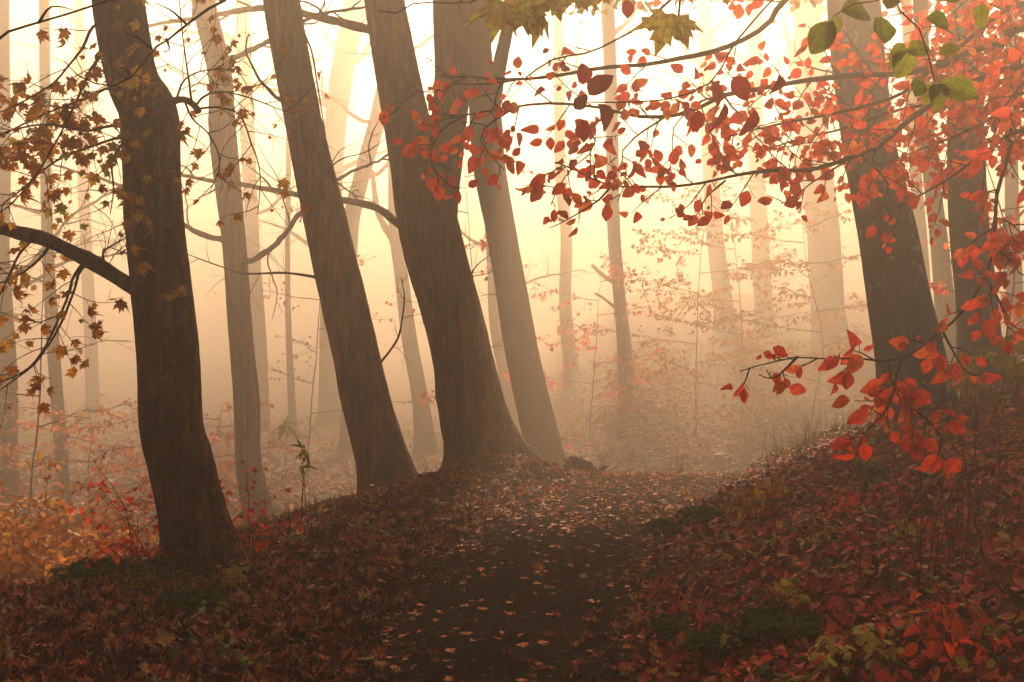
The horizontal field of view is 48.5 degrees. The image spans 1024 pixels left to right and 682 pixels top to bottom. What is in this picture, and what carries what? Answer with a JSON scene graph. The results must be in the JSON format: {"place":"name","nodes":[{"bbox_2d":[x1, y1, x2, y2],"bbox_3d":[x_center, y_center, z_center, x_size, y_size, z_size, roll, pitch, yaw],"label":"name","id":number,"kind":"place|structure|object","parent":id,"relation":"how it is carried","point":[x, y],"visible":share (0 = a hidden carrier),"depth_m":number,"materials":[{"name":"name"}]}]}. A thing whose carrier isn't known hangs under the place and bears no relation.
{"place":"outdoors","nodes":[
{"label":"outdoors","id":0,"kind":"place"},
{"bbox_2d":[9,0,1023,348],"label":"sky","id":1,"kind":"structure","parent":0,"point":[591,238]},
{"bbox_2d":[16,289,1023,681],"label":"ground","id":2,"kind":"structure","parent":0,"point":[118,375],"depth_m":31.95,"materials":[{"name":"brown soil"}]},
{"bbox_2d":[0,451,91,584],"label":"orange bush","id":3,"kind":"object","parent":2,"relation":"on","point":[21,560],"visible":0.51,"depth_m":8.30,"materials":[{"name":"brown plant"}]},
{"bbox_2d":[0,0,126,511],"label":"distant tree","id":4,"kind":"object","parent":2,"relation":"on","point":[7,329],"visible":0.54,"depth_m":16.90,"materials":[{"name":"brown plant"}]},
{"bbox_2d":[0,199,133,525],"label":"young beech","id":5,"kind":"object","parent":2,"relation":"on","point":[80,351],"visible":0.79,"depth_m":12.53,"materials":[{"name":"brown plant"}]},
{"bbox_2d":[10,0,125,423],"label":"distant tree","id":6,"kind":"object","parent":2,"relation":"on","point":[92,390],"visible":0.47,"depth_m":32.85,"materials":[{"name":"brown plant"}]},
{"bbox_2d":[0,505,141,582],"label":"orange bush","id":7,"kind":"object","parent":2,"relation":"on","point":[74,549],"visible":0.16,"depth_m":9.09,"materials":[{"name":"brown plant"}]},
{"bbox_2d":[0,479,157,555],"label":"orange bush","id":8,"kind":"object","parent":2,"relation":"on","point":[24,506],"visible":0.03,"depth_m":11.18,"materials":[{"name":"brown plant"}]},
{"bbox_2d":[0,479,158,563],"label":"orange bush","id":9,"kind":"object","parent":2,"relation":"on","point":[122,524],"visible":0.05,"depth_m":10.29,"materials":[{"name":"brown plant"}]},
{"bbox_2d":[49,555,134,584],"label":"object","id":10,"kind":"object","parent":2,"relation":"on","point":[80,568],"visible":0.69,"depth_m":6.71,"materials":[{"name":"green plant"}]},
{"bbox_2d":[9,0,190,502],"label":"distant tree","id":11,"kind":"object","parent":2,"relation":"on","point":[54,370],"visible":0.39,"depth_m":17.92,"materials":[{"name":"brown plant"}]},
{"bbox_2d":[0,393,236,516],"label":"young beech","id":12,"kind":"object","parent":2,"relation":"on","point":[129,450],"visible":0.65,"depth_m":15.97,"materials":[{"name":"brown plant"}]},
{"bbox_2d":[14,518,271,558],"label":"hollow leaf litter","id":13,"kind":"object","parent":2,"relation":"on","point":[157,535],"visible":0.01,"depth_m":14.30,"materials":[{"name":"orange plant"}]},
{"bbox_2d":[122,518,171,583],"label":"dry stalks","id":14,"kind":"object","parent":2,"relation":"on","point":[136,554],"visible":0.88,"depth_m":6.46,"materials":[{"name":"brown plant"}]},
{"bbox_2d":[0,0,328,574],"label":"maple tree","id":15,"kind":"object","parent":2,"relation":"on","point":[193,514],"visible":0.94,"depth_m":6.71,"materials":[{"name":"brown plant"}]},
{"bbox_2d":[67,445,305,567],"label":"beech sapling","id":16,"kind":"object","parent":2,"relation":"on","point":[126,542],"visible":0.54,"depth_m":6.97,"materials":[{"name":"brown plant"}]},
{"bbox_2d":[153,584,232,611],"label":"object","id":17,"kind":"object","parent":2,"relation":"on","point":[185,601],"visible":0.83,"depth_m":5.96,"materials":[{"name":"green plant"}]},
{"bbox_2d":[15,0,388,525],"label":"distant tree","id":18,"kind":"object","parent":2,"relation":"on","point":[246,396],"visible":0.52,"depth_m":14.36,"materials":[{"name":"brown plant"}]},
{"bbox_2d":[127,460,296,551],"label":"beech sapling","id":19,"kind":"object","parent":2,"relation":"on","point":[135,489],"visible":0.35,"depth_m":7.33,"materials":[{"name":"brown plant"}]},
{"bbox_2d":[126,400,300,472],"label":"young beech","id":20,"kind":"object","parent":2,"relation":"on","point":[229,436],"visible":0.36,"depth_m":18.03,"materials":[{"name":"brown plant"}]},
{"bbox_2d":[212,560,247,591],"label":"seedling","id":21,"kind":"object","parent":2,"relation":"on","point":[232,574],"visible":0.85,"depth_m":6.22,"materials":[{"name":"brown plant"}]},
{"bbox_2d":[150,0,323,429],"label":"distant tree","id":22,"kind":"object","parent":2,"relation":"on","point":[257,300],"visible":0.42,"depth_m":30.84,"materials":[{"name":"brown plant"}]},
{"bbox_2d":[0,446,562,681],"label":"maple leaf litter","id":23,"kind":"object","parent":2,"relation":"on","point":[124,648],"visible":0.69,"depth_m":6.05,"materials":[{"name":"brown plant"}]},
{"bbox_2d":[272,415,298,511],"bbox_3d":[-3.282,1.836,16.501,0.414,1.536,0.291,0,0,43],"label":"tall weed","id":24,"kind":"object","parent":2,"relation":"on","point":[282,428],"visible":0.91,"depth_m":16.47,"materials":[{"name":"green plant"}]},
{"bbox_2d":[264,491,326,537],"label":"dry stalks","id":25,"kind":"object","parent":2,"relation":"on","point":[296,517],"visible":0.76,"depth_m":7.96,"materials":[{"name":"brown plant"}]},
{"bbox_2d":[291,440,317,522],"bbox_3d":[-1.608,1.139,8.923,0.184,0.733,0.188,0,0,-39],"label":"tall weed","id":26,"kind":"object","parent":2,"relation":"on","point":[306,457],"visible":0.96,"depth_m":8.90,"materials":[{"name":"green plant"}]},
{"bbox_2d":[257,1,357,434],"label":"distant tree","id":27,"kind":"object","parent":2,"relation":"on","point":[292,414],"visible":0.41,"depth_m":29.93,"materials":[{"name":"brown plant"}]},
{"bbox_2d":[188,0,433,493],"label":"ash tree","id":28,"kind":"object","parent":2,"relation":"on","point":[380,450],"visible":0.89,"depth_m":11.81,"materials":[{"name":"brown plant"}]},
{"bbox_2d":[207,203,433,481],"bbox_3d":[-3.347,0.151,19.901,3.907,5.214,2.195,0,0,6],"label":"young beech","id":29,"kind":"object","parent":2,"relation":"on","point":[325,340],"visible":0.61,"depth_m":19.98,"materials":[{"name":"brown plant"}]},
{"bbox_2d":[254,0,432,425],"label":"distant tree","id":30,"kind":"object","parent":2,"relation":"on","point":[341,77],"visible":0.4,"depth_m":32.69,"materials":[{"name":"brown plant"}]},
{"bbox_2d":[148,0,544,469],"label":"twin stemmed tree","id":31,"kind":"object","parent":2,"relation":"on","point":[473,413],"visible":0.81,"depth_m":12.67,"materials":[{"name":"brown plant"}]},
{"bbox_2d":[0,0,730,86],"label":"overhanging maple","id":32,"kind":"object","parent":2,"relation":"on","point":[528,16],"visible":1,"depth_m":3.12,"materials":[{"name":"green plant"}]},
{"bbox_2d":[266,4,498,453],"bbox_3d":[-2.613,-3.839,25.673,4.413,13.447,4.232,0,0,41],"label":"distant tree","id":33,"kind":"object","parent":2,"relation":"on","point":[353,213],"visible":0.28,"depth_m":25.83,"materials":[{"name":"brown plant"}]},
{"bbox_2d":[371,23,440,453],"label":"distant tree","id":34,"kind":"object","parent":2,"relation":"on","point":[424,440],"visible":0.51,"depth_m":25.86,"materials":[{"name":"brown plant"}]},
{"bbox_2d":[8,337,875,547],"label":"undergrowth","id":35,"kind":"object","parent":2,"relation":"on","point":[350,488],"visible":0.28,"depth_m":23.80,"materials":[{"name":"brown plant"}]},
{"bbox_2d":[423,466,462,504],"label":"dry stalks","id":36,"kind":"object","parent":2,"relation":"on","point":[445,487],"visible":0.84,"depth_m":10.02,"materials":[{"name":"brown plant"}]},
{"bbox_2d":[385,158,596,450],"bbox_3d":[-0.440,-0.079,18.011,2.837,5.642,2.237,0,0,42],"label":"young beech","id":37,"kind":"object","parent":2,"relation":"on","point":[483,247],"visible":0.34,"depth_m":18.07,"materials":[{"name":"brown plant"}]},
{"bbox_2d":[4,376,1023,681],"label":"ground cover","id":38,"kind":"object","parent":2,"relation":"on","point":[832,626],"visible":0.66,"depth_m":5.62,"materials":[{"name":"red plant"}]},
{"bbox_2d":[4,382,1023,681],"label":"fallen sticks","id":39,"kind":"object","parent":2,"relation":"on","point":[752,560],"visible":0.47,"depth_m":5.30,"materials":[{"name":"brown wood"}]},
{"bbox_2d":[458,45,593,431],"bbox_3d":[-0.359,-4.165,28.799,5.148,13.890,2.226,0,0,17],"label":"distant tree","id":40,"kind":"object","parent":2,"relation":"on","point":[496,335],"visible":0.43,"depth_m":28.83,"materials":[{"name":"brown plant"}]},
{"bbox_2d":[521,10,598,388],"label":"distant tree","id":41,"kind":"object","parent":2,"relation":"on","point":[568,355],"visible":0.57,"depth_m":33.85,"materials":[{"name":"brown plant"}]},
{"bbox_2d":[469,0,692,464],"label":"mossy tree","id":42,"kind":"object","parent":2,"relation":"on","point":[538,426],"visible":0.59,"depth_m":17.30,"materials":[{"name":"brown plant"}]},
{"bbox_2d":[499,247,691,435],"bbox_3d":[1.576,0.090,23.215,4.035,4.065,2.365,0,0,0],"label":"young beech","id":43,"kind":"object","parent":2,"relation":"on","point":[607,394],"visible":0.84,"depth_m":23.08,"materials":[{"name":"brown plant"}]},
{"bbox_2d":[591,0,653,393],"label":"distant tree","id":44,"kind":"object","parent":2,"relation":"on","point":[610,32],"visible":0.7,"depth_m":26.87,"materials":[{"name":"brown plant"}]},
{"bbox_2d":[640,517,702,539],"bbox_3d":[1.204,1.318,7.995,0.609,0.149,0.613,0,0,0],"label":"moss patch","id":45,"kind":"object","parent":2,"relation":"on","point":[667,525],"visible":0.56,"depth_m":7.93,"materials":[{"name":"green plant"}]},
{"bbox_2d":[649,611,694,639],"bbox_3d":[0.776,1.337,5.301,0.275,0.133,0.271,0,0,0],"label":"rock","id":46,"kind":"object","parent":2,"relation":"on","point":[662,624],"visible":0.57,"depth_m":5.25,"materials":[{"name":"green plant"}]},
{"bbox_2d":[584,190,806,434],"bbox_3d":[3.490,-0.472,21.877,4.152,4.970,3.131,0,0,17],"label":"young beech","id":47,"kind":"object","parent":2,"relation":"on","point":[661,372],"visible":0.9,"depth_m":21.99,"materials":[{"name":"brown plant"}]},
{"bbox_2d":[673,505,726,524],"bbox_3d":[1.352,1.217,7.856,0.474,0.154,0.472,0,0,0],"label":"moss patch","id":48,"kind":"object","parent":2,"relation":"on","point":[700,512],"visible":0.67,"depth_m":7.76,"materials":[{"name":"green plant"}]},
{"bbox_2d":[378,0,1023,480],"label":"red leaved beech","id":49,"kind":"object","parent":2,"relation":"on","point":[944,90],"visible":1,"depth_m":4.12,"materials":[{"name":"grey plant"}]},
{"bbox_2d":[636,0,780,338],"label":"distant tree","id":50,"kind":"object","parent":2,"relation":"on","point":[717,259],"visible":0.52,"depth_m":35.77,"materials":[{"name":"brown plant"}]},
{"bbox_2d":[681,621,760,661],"bbox_3d":[0.858,1.223,4.597,0.341,0.135,0.319,0,0,0],"label":"moss patch","id":51,"kind":"object","parent":2,"relation":"on","point":[703,639],"visible":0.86,"depth_m":4.53,"materials":[{"name":"green plant"}]},
{"bbox_2d":[588,170,866,420],"bbox_3d":[4.362,-0.847,23.120,5.688,5.447,3.763,0,0,0],"label":"young beech","id":52,"kind":"object","parent":2,"relation":"on","point":[768,267],"visible":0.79,"depth_m":22.93,"materials":[{"name":"brown plant"}]},
{"bbox_2d":[696,1,787,332],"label":"distant tree","id":53,"kind":"object","parent":2,"relation":"on","point":[758,214],"visible":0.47,"depth_m":37.77,"materials":[{"name":"brown plant"}]},
{"bbox_2d":[719,649,788,681],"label":"seedling","id":54,"kind":"object","parent":2,"relation":"on","point":[767,656],"visible":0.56,"depth_m":4.19,"materials":[{"name":"brown plant"}]},
{"bbox_2d":[730,480,788,530],"bbox_3d":[1.522,1.041,7.114,0.315,0.319,0.606,0,0,26],"label":"seedling","id":55,"kind":"object","parent":2,"relation":"on","point":[756,500],"visible":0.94,"depth_m":7.08,"materials":[{"name":"brown plant"}]},
{"bbox_2d":[732,604,824,646],"bbox_3d":[1.085,1.141,4.549,0.412,0.138,0.409,0,0,0],"label":"moss patch","id":56,"kind":"object","parent":2,"relation":"on","point":[772,622],"visible":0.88,"depth_m":4.47,"materials":[{"name":"green plant"}]},
{"bbox_2d":[770,493,792,565],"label":"dry stalks","id":57,"kind":"object","parent":2,"relation":"on","point":[774,555],"visible":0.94,"depth_m":5.62,"materials":[{"name":"brown plant"}]},
{"bbox_2d":[756,422,811,468],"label":"dry stalks","id":58,"kind":"object","parent":2,"relation":"on","point":[776,446],"visible":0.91,"depth_m":11.37,"materials":[{"name":"brown plant"}]},
{"bbox_2d":[696,198,873,441],"bbox_3d":[5.513,-0.257,19.858,4.380,5.182,2.784,0,0,0],"label":"young beech","id":59,"kind":"object","parent":2,"relation":"on","point":[776,326],"visible":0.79,"depth_m":20.00,"materials":[{"name":"brown plant"}]},
{"bbox_2d":[615,0,955,427],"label":"beech tree","id":60,"kind":"object","parent":2,"relation":"on","point":[898,296],"visible":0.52,"depth_m":9.10,"materials":[{"name":"brown plant"}]},
{"bbox_2d":[772,576,811,605],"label":"seedling","id":61,"kind":"object","parent":2,"relation":"on","point":[782,588],"visible":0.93,"depth_m":4.73,"materials":[{"name":"yellow plant"}]},
{"bbox_2d":[775,404,831,455],"bbox_3d":[3.026,0.935,11.674,0.642,0.603,0.589,0,0,0],"label":"grass tuft","id":62,"kind":"object","parent":2,"relation":"on","point":[802,440],"visible":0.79,"depth_m":11.66,"materials":[{"name":"brown plant"}]},
{"bbox_2d":[618,440,1023,681],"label":"beech leaf litter","id":63,"kind":"object","parent":2,"relation":"on","point":[1003,577],"visible":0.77,"depth_m":4.73,"materials":[{"name":"red plant"}]},
{"bbox_2d":[806,523,839,544],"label":"seedling","id":64,"kind":"object","parent":2,"relation":"on","point":[817,534],"visible":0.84,"depth_m":5.68,"materials":[{"name":"green plant"}]},
{"bbox_2d":[745,0,902,353],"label":"distant tree","id":65,"kind":"object","parent":2,"relation":"on","point":[824,247],"visible":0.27,"depth_m":32.62,"materials":[{"name":"brown plant"}]},
{"bbox_2d":[637,373,1023,605],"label":"beech leaf litter","id":66,"kind":"object","parent":2,"relation":"on","point":[989,441],"visible":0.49,"depth_m":7.33,"materials":[{"name":"brown plant"}]},
{"bbox_2d":[823,409,855,441],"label":"grass tuft","id":67,"kind":"object","parent":2,"relation":"on","point":[833,426],"visible":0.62,"depth_m":11.43,"materials":[{"name":"brown plant"}]},
{"bbox_2d":[678,0,1006,390],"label":"beech tree","id":68,"kind":"object","parent":2,"relation":"on","point":[963,218],"visible":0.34,"depth_m":11.65,"materials":[{"name":"brown plant"}]},
{"bbox_2d":[808,625,880,681],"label":"seedling","id":69,"kind":"object","parent":2,"relation":"on","point":[830,640],"visible":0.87,"depth_m":3.80,"materials":[{"name":"green plant"}]},
{"bbox_2d":[836,489,880,513],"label":"seedling","id":70,"kind":"object","parent":2,"relation":"on","point":[850,500],"visible":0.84,"depth_m":6.19,"materials":[{"name":"brown plant"}]},
{"bbox_2d":[851,461,888,484],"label":"seedling","id":71,"kind":"object","parent":2,"relation":"on","point":[876,474],"visible":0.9,"depth_m":6.95,"materials":[{"name":"green plant"}]},
{"bbox_2d":[861,627,903,677],"bbox_3d":[1.202,1.033,3.703,0.125,0.194,0.136,0,0,-17],"label":"seedling","id":72,"kind":"object","parent":2,"relation":"on","point":[892,650],"visible":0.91,"depth_m":3.69,"materials":[{"name":"green plant"}]},
{"bbox_2d":[852,486,912,591],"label":"dry stalks","id":73,"kind":"object","parent":2,"relation":"on","point":[888,575],"visible":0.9,"depth_m":4.63,"materials":[{"name":"brown plant"}]},
{"bbox_2d":[790,0,1023,380],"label":"distant tree","id":74,"kind":"object","parent":2,"relation":"on","point":[941,265],"visible":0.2,"depth_m":17.88,"materials":[{"name":"brown plant"}]},
{"bbox_2d":[885,524,931,546],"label":"seedling","id":75,"kind":"object","parent":2,"relation":"on","point":[912,531],"visible":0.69,"depth_m":5.14,"materials":[{"name":"green plant"}]},
{"bbox_2d":[895,0,930,291],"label":"distant tree","id":76,"kind":"object","parent":2,"relation":"on","point":[920,217],"visible":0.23,"depth_m":23.89,"materials":[{"name":"brown plant"}]},
{"bbox_2d":[862,590,980,658],"bbox_3d":[1.360,0.969,3.755,0.375,0.270,0.312,0,0,0],"label":"seedling","id":77,"kind":"object","parent":2,"relation":"on","point":[955,622],"visible":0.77,"depth_m":3.74,"materials":[{"name":"brown plant"}]},
{"bbox_2d":[888,424,991,591],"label":"dry stalks","id":78,"kind":"object","parent":2,"relation":"on","point":[949,547],"visible":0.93,"depth_m":4.41,"materials":[{"name":"brown plant"}]},
{"bbox_2d":[925,382,987,409],"bbox_3d":[3.482,0.430,8.776,0.487,0.290,0.418,0,0,0],"label":"grass tuft","id":79,"kind":"object","parent":2,"relation":"on","point":[971,399],"visible":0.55,"depth_m":8.81,"materials":[{"name":"brown plant"}]},
{"bbox_2d":[904,617,1011,679],"bbox_3d":[1.389,0.993,3.546,0.312,0.231,0.267,0,0,25],"label":"seedling","id":80,"kind":"object","parent":2,"relation":"on","point":[935,648],"visible":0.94,"depth_m":3.56,"materials":[{"name":"brown plant"}]},
{"bbox_2d":[946,364,974,399],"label":"seedling","id":81,"kind":"object","parent":2,"relation":"on","point":[968,366],"visible":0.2,"depth_m":8.97,"materials":[{"name":"brown plant"}]},
{"bbox_2d":[905,73,1023,346],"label":"young beech","id":82,"kind":"object","parent":2,"relation":"on","point":[933,286],"visible":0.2,"depth_m":14.49,"materials":[{"name":"brown plant"}]},
{"bbox_2d":[936,334,1023,416],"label":"seedling","id":83,"kind":"object","parent":2,"relation":"on","point":[1017,367],"visible":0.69,"depth_m":8.00,"materials":[{"name":"brown plant"}]},
{"bbox_2d":[939,380,1023,541],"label":"dry stalks","id":84,"kind":"object","parent":2,"relation":"on","point":[997,504],"visible":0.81,"depth_m":4.81,"materials":[{"name":"brown plant"}]},
{"bbox_2d":[994,334,1023,396],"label":"seedling","id":85,"kind":"object","parent":2,"relation":"on","point":[1018,350],"visible":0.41,"depth_m":8.74,"materials":[{"name":"brown plant"}]},
{"bbox_2d":[1005,0,1023,366],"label":"distant tree","id":86,"kind":"object","parent":2,"relation":"on","point":[1011,190],"visible":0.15,"depth_m":20.89,"materials":[{"name":"brown plant"}]},
{"bbox_2d":[338,407,875,681],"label":"path","id":87,"kind":"structure","parent":0,"point":[487,654],"depth_m":6.79,"materials":[{"name":"brown soil"}]},
{"bbox_2d":[443,675,453,680],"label":"fallen leaf","id":88,"kind":"object","parent":87,"relation":"on","point":[447,678],"visible":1,"depth_m":4.99,"materials":[{"name":"orange plant"}]},
{"bbox_2d":[445,648,455,652],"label":"fallen leaf","id":89,"kind":"object","parent":87,"relation":"on","point":[450,650],"visible":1,"depth_m":5.47,"materials":[{"name":"orange plant"}]},
{"bbox_2d":[517,642,528,647],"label":"fallen leaf","id":90,"kind":"object","parent":87,"relation":"on","point":[522,644],"visible":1,"depth_m":5.58,"materials":[{"name":"orange plant"}]},
{"bbox_2d":[311,455,739,681],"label":"path edge leaf litter","id":91,"kind":"object","parent":87,"relation":"on","point":[636,584],"visible":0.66,"depth_m":6.87,"materials":[{"name":"brown plant"}]},
{"bbox_2d":[355,495,698,681],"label":"twig crumbs","id":92,"kind":"object","parent":87,"relation":"on","point":[523,584],"visible":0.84,"depth_m":7.24,"materials":[{"name":"brown plant"}]},
{"bbox_2d":[324,463,732,681],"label":"leaf crumbs","id":93,"kind":"object","parent":87,"relation":"on","point":[533,608],"visible":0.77,"depth_m":6.82,"materials":[{"name":"brown plant"}]},
{"bbox_2d":[359,481,715,681],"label":"soil crumbs","id":94,"kind":"object","parent":87,"relation":"on","point":[529,591],"visible":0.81,"depth_m":6.67,"materials":[{"name":"brown soil"}]},
{"bbox_2d":[536,639,549,644],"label":"fallen leaf","id":95,"kind":"object","parent":87,"relation":"on","point":[542,642],"visible":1,"depth_m":5.62,"materials":[{"name":"orange plant"}]},
{"bbox_2d":[465,461,739,528],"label":"fallen leaves","id":96,"kind":"object","parent":87,"relation":"on","point":[645,474],"visible":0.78,"depth_m":10.96,"materials":[{"name":"orange plant"}]},
{"bbox_2d":[575,453,605,471],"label":"dry stalks","id":97,"kind":"object","parent":96,"relation":"on","point":[598,465],"visible":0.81,"depth_m":12.92,"materials":[{"name":"brown plant"}]},
{"bbox_2d":[621,637,667,668],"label":"grass tuft","id":98,"kind":"object","parent":87,"relation":"on","point":[643,643],"visible":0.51,"depth_m":5.20,"materials":[{"name":"plant"}]},
{"bbox_2d":[633,581,685,613],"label":"grass tuft","id":99,"kind":"object","parent":87,"relation":"on","point":[655,600],"visible":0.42,"depth_m":6.26,"materials":[{"name":"plant"}]},
{"bbox_2d":[668,454,683,475],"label":"dry stalks","id":100,"kind":"object","parent":87,"relation":"on","point":[678,467],"visible":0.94,"depth_m":12.70,"materials":[{"name":"brown plant"}]},
{"bbox_2d":[759,434,788,453],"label":"grass tuft","id":101,"kind":"object","parent":87,"relation":"on","point":[770,445],"visible":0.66,"depth_m":20.73,"materials":[{"name":"brown plant"}]}
]}

